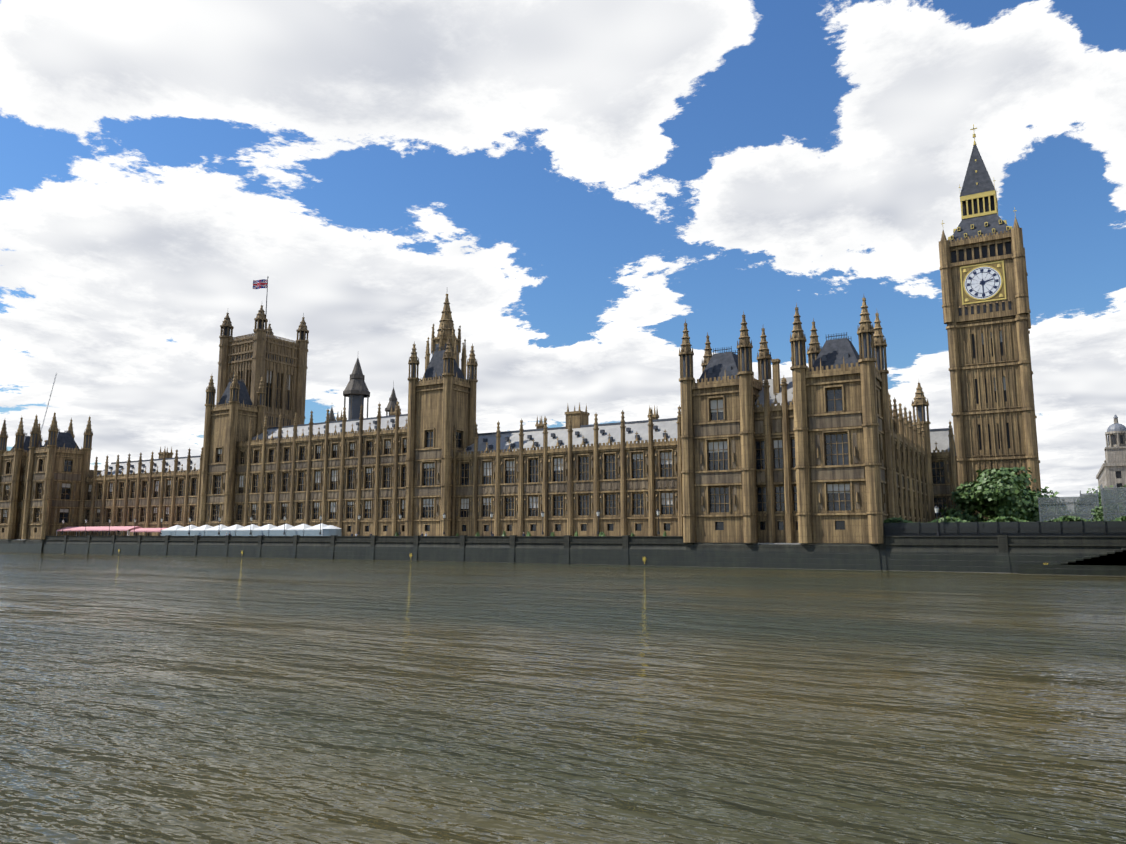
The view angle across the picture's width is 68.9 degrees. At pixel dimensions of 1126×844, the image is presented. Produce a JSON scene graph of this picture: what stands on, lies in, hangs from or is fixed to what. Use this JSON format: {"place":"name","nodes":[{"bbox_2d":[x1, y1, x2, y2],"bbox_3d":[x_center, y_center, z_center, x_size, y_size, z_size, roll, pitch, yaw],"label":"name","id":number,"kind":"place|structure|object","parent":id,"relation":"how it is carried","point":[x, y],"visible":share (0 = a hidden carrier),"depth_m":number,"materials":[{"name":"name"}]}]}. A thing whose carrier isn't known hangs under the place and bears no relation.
{"place":"outdoors","nodes":[
{"label":"outdoors","id":0,"kind":"place"},
{"bbox_2d":[329,358,400,421],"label":"roof turrets","id":1,"kind":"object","parent":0,"point":[356,384],"depth_m":277.26,"materials":[{"name":"grey metal"}]},
{"bbox_2d":[0,539,876,544],"bbox_3d":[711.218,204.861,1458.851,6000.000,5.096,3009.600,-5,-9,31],"label":"wall ledge","id":2,"kind":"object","parent":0,"point":[694,543],"depth_m":122.25,"materials":[{"name":"grey stone"}]},
{"bbox_2d":[41,374,56,430],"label":"tower crane","id":3,"kind":"object","parent":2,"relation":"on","point":[48,403],"visible":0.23,"depth_m":1229.40,"materials":[{"name":"grey paint"}]},
{"bbox_2d":[216,305,308,427],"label":"tower","id":4,"kind":"structure","parent":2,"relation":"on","point":[259,344],"depth_m":362.86,"materials":[{"name":"beige stone"}]},
{"bbox_2d":[224,320,305,425],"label":"tower windows","id":5,"kind":"structure","parent":4,"relation":"in","point":[260,326],"depth_m":361.80,"materials":[{"name":"black glass"}]},
{"bbox_2d":[25,277,851,435],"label":"palace ironwork","id":6,"kind":"object","parent":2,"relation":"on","point":[441,348],"visible":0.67,"depth_m":137.84,"materials":[{"name":"metal"}]},
{"bbox_2d":[253,279,266,288],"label":"union flag","id":7,"kind":"object","parent":6,"relation":"attached to","point":[259,284],"depth_m":375.47,"materials":[{"name":"fabric"}]},
{"bbox_2d":[939,217,1041,519],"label":"clock tower","id":8,"kind":"structure","parent":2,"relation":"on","point":[1016,410],"depth_m":176.74,"materials":[{"name":"beige stone"}]},
{"bbox_2d":[942,124,1016,304],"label":"gilded trim","id":9,"kind":"structure","parent":8,"relation":"attached to","point":[977,196],"depth_m":183.33,"materials":[{"name":"gold metal"}]},
{"bbox_2d":[949,145,1010,241],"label":"elizabeth tower roofs","id":10,"kind":"structure","parent":8,"relation":"on","point":[981,177],"depth_m":185.23,"materials":[{"name":"grey metal"}]},
{"bbox_2d":[951,196,1012,475],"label":"tower openings","id":11,"kind":"object","parent":8,"relation":"in","point":[984,252],"visible":0.21,"depth_m":179.63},
{"bbox_2d":[965,267,1000,298],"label":"elizabeth tower dials","id":12,"kind":"object","parent":8,"relation":"attached to","point":[974,282],"visible":0.44,"depth_m":179.11,"materials":[{"name":"white glass"}]},
{"bbox_2d":[966,268,999,297],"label":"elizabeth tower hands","id":13,"kind":"object","parent":12,"relation":"attached to","point":[982,282],"visible":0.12,"depth_m":178.88,"materials":[{"name":"black metal"}]},
{"bbox_2d":[961,262,1004,302],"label":"elizabeth tower spandrels","id":14,"kind":"object","parent":8,"relation":"attached to","point":[994,265],"visible":0.04,"depth_m":178.84,"materials":[{"name":"gold metal"}]},
{"bbox_2d":[938,466,1058,521],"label":"plane tree","id":15,"kind":"object","parent":2,"relation":"on","point":[1001,491],"depth_m":146.99,"materials":[{"name":"green plant"}]},
{"bbox_2d":[1096,418,1125,488],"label":"distant domed building","id":16,"kind":"structure","parent":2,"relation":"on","point":[1115,458],"depth_m":316.73,"materials":[{"name":"grey stone"}]},
{"bbox_2d":[1108,435,1123,487],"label":"windows","id":17,"kind":"structure","parent":16,"relation":"in","point":[1118,474],"depth_m":317.00,"materials":[{"name":"black glass"}]},
{"bbox_2d":[1107,414,1125,446],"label":"dome","id":18,"kind":"structure","parent":16,"relation":"on","point":[1116,427],"depth_m":319.03,"materials":[{"name":"grey metal"}]},
{"label":"terrace paving","id":19,"kind":"structure","parent":2,"relation":"on","visible":0},
{"bbox_2d":[56,529,322,535],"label":"marquee posts","id":20,"kind":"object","parent":19,"relation":"on","point":[175,530],"depth_m":208.64,"materials":[{"name":"metal"}]},
{"bbox_2d":[57,526,165,531],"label":"red awning","id":21,"kind":"object","parent":20,"relation":"on","point":[122,528],"visible":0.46,"depth_m":217.05,"materials":[{"name":"pink"}]},
{"bbox_2d":[161,529,341,535],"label":"terrace marquee glazing","id":22,"kind":"structure","parent":20,"relation":"attached to","point":[330,532],"depth_m":185.45,"materials":[{"name":"grey glass"}]},
{"bbox_2d":[162,523,340,530],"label":"marquee roof","id":23,"kind":"structure","parent":19,"relation":"on","point":[253,527],"depth_m":189.57,"materials":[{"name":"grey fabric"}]},
{"bbox_2d":[0,356,951,527],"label":"plain palace stone","id":24,"kind":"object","parent":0,"point":[732,381],"visible":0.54,"depth_m":165.62,"materials":[{"name":"brown stone"}]},
{"bbox_2d":[0,294,958,543],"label":"palace facade","id":25,"kind":"structure","parent":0,"point":[446,411],"depth_m":158.57,"materials":[{"name":"brown stone"}]},
{"bbox_2d":[11,338,859,451],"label":"tower roofs","id":26,"kind":"structure","parent":25,"relation":"on","point":[834,350],"depth_m":134.57,"materials":[{"name":"grey metal"}]},
{"bbox_2d":[3,389,946,531],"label":"windows","id":27,"kind":"structure","parent":25,"relation":"in","point":[840,525],"depth_m":153.77,"materials":[{"name":"black glass"}]},
{"bbox_2d":[3,331,1005,516],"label":"palace window blinds","id":28,"kind":"object","parent":27,"relation":"in","point":[465,502],"visible":0.23,"depth_m":164.99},
{"bbox_2d":[0,413,951,521],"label":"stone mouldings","id":29,"kind":"object","parent":25,"relation":"attached to","point":[843,420],"visible":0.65,"depth_m":162.27,"materials":[{"name":"brown stone"}]},
{"bbox_2d":[0,333,952,474],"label":"palace leadwork","id":30,"kind":"object","parent":25,"relation":"on","point":[356,407],"visible":0.35,"depth_m":169.00,"materials":[{"name":"grey metal"}]},
{"bbox_2d":[97,377,956,475],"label":"palace iron roofs","id":31,"kind":"structure","parent":25,"relation":"on","point":[940,438],"depth_m":167.08,"materials":[{"name":"grey metal"}]},
{"bbox_2d":[0,552,1125,843],"bbox_3d":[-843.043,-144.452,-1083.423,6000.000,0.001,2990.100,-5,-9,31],"label":"river water","id":32,"kind":"structure","parent":0,"point":[214,700],"depth_m":23.93,"materials":[{"name":"brown liquid"}]},
{"bbox_2d":[0,535,1125,572],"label":"river wall","id":33,"kind":"structure","parent":0,"point":[1000,554],"depth_m":136.15,"materials":[{"name":"grey stone"}]},
{"bbox_2d":[61,506,939,535],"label":"terrace lamps","id":34,"kind":"object","parent":33,"relation":"on","point":[658,532],"visible":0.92,"depth_m":165.65,"materials":[{"name":"black metal"}]},
{"bbox_2d":[62,508,938,522],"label":"terrace lamp glass","id":35,"kind":"object","parent":34,"relation":"attached to","point":[658,513],"visible":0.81,"depth_m":160.04,"materials":[{"name":"glass"}]},
{"bbox_2d":[887,526,1125,535],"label":"railing","id":36,"kind":"object","parent":33,"relation":"on","point":[987,527],"visible":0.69,"depth_m":108.94,"materials":[{"name":"black metal"}]},
{"bbox_2d":[883,520,1125,535],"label":"parapet wall","id":37,"kind":"structure","parent":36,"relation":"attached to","point":[1081,524],"depth_m":108.17,"materials":[{"name":"grey"}]},
{"bbox_2d":[1018,548,1125,575],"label":"river stairs","id":38,"kind":"structure","parent":33,"relation":"attached to","point":[1108,564],"depth_m":100.68,"materials":[{"name":"grey stone"}]},
{"bbox_2d":[0,0,1125,496],"label":"sky","id":39,"kind":"structure","parent":0,"point":[581,182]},
{"label":"speakers green lawn","id":40,"kind":"structure","parent":0,"visible":0},
{"bbox_2d":[883,515,1125,525],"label":"hedge","id":41,"kind":"object","parent":40,"relation":"on","point":[997,519],"visible":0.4,"depth_m":109.27,"materials":[{"name":"green plant"}]},
{"bbox_2d":[1039,484,1125,518],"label":"scaffold tubes","id":42,"kind":"object","parent":40,"relation":"on","point":[1097,493],"visible":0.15,"depth_m":117.46,"materials":[{"name":"silver metal"}]},
{"bbox_2d":[1038,488,1125,521],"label":"scaffold netting","id":43,"kind":"object","parent":42,"relation":"attached to","point":[1084,505],"visible":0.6,"depth_m":125.72,"materials":[{"name":"grey fabric"}]},
{"bbox_2d":[1089,505,1104,520],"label":"bush","id":44,"kind":"object","parent":40,"relation":"on","point":[1098,513],"depth_m":117.15,"materials":[{"name":"green plant"}]},
{"bbox_2d":[1086,486,1112,505],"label":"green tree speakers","id":45,"kind":"object","parent":40,"relation":"on","point":[1099,495],"depth_m":160.97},
{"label":"terrace planters","id":46,"kind":"object","parent":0,"visible":0},
{"bbox_2d":[395,531,666,535],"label":"terrace planter shrubs","id":47,"kind":"object","parent":46,"relation":"in","point":[552,534],"visible":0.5,"depth_m":153.60,"materials":[{"name":"green plant"}]}
]}

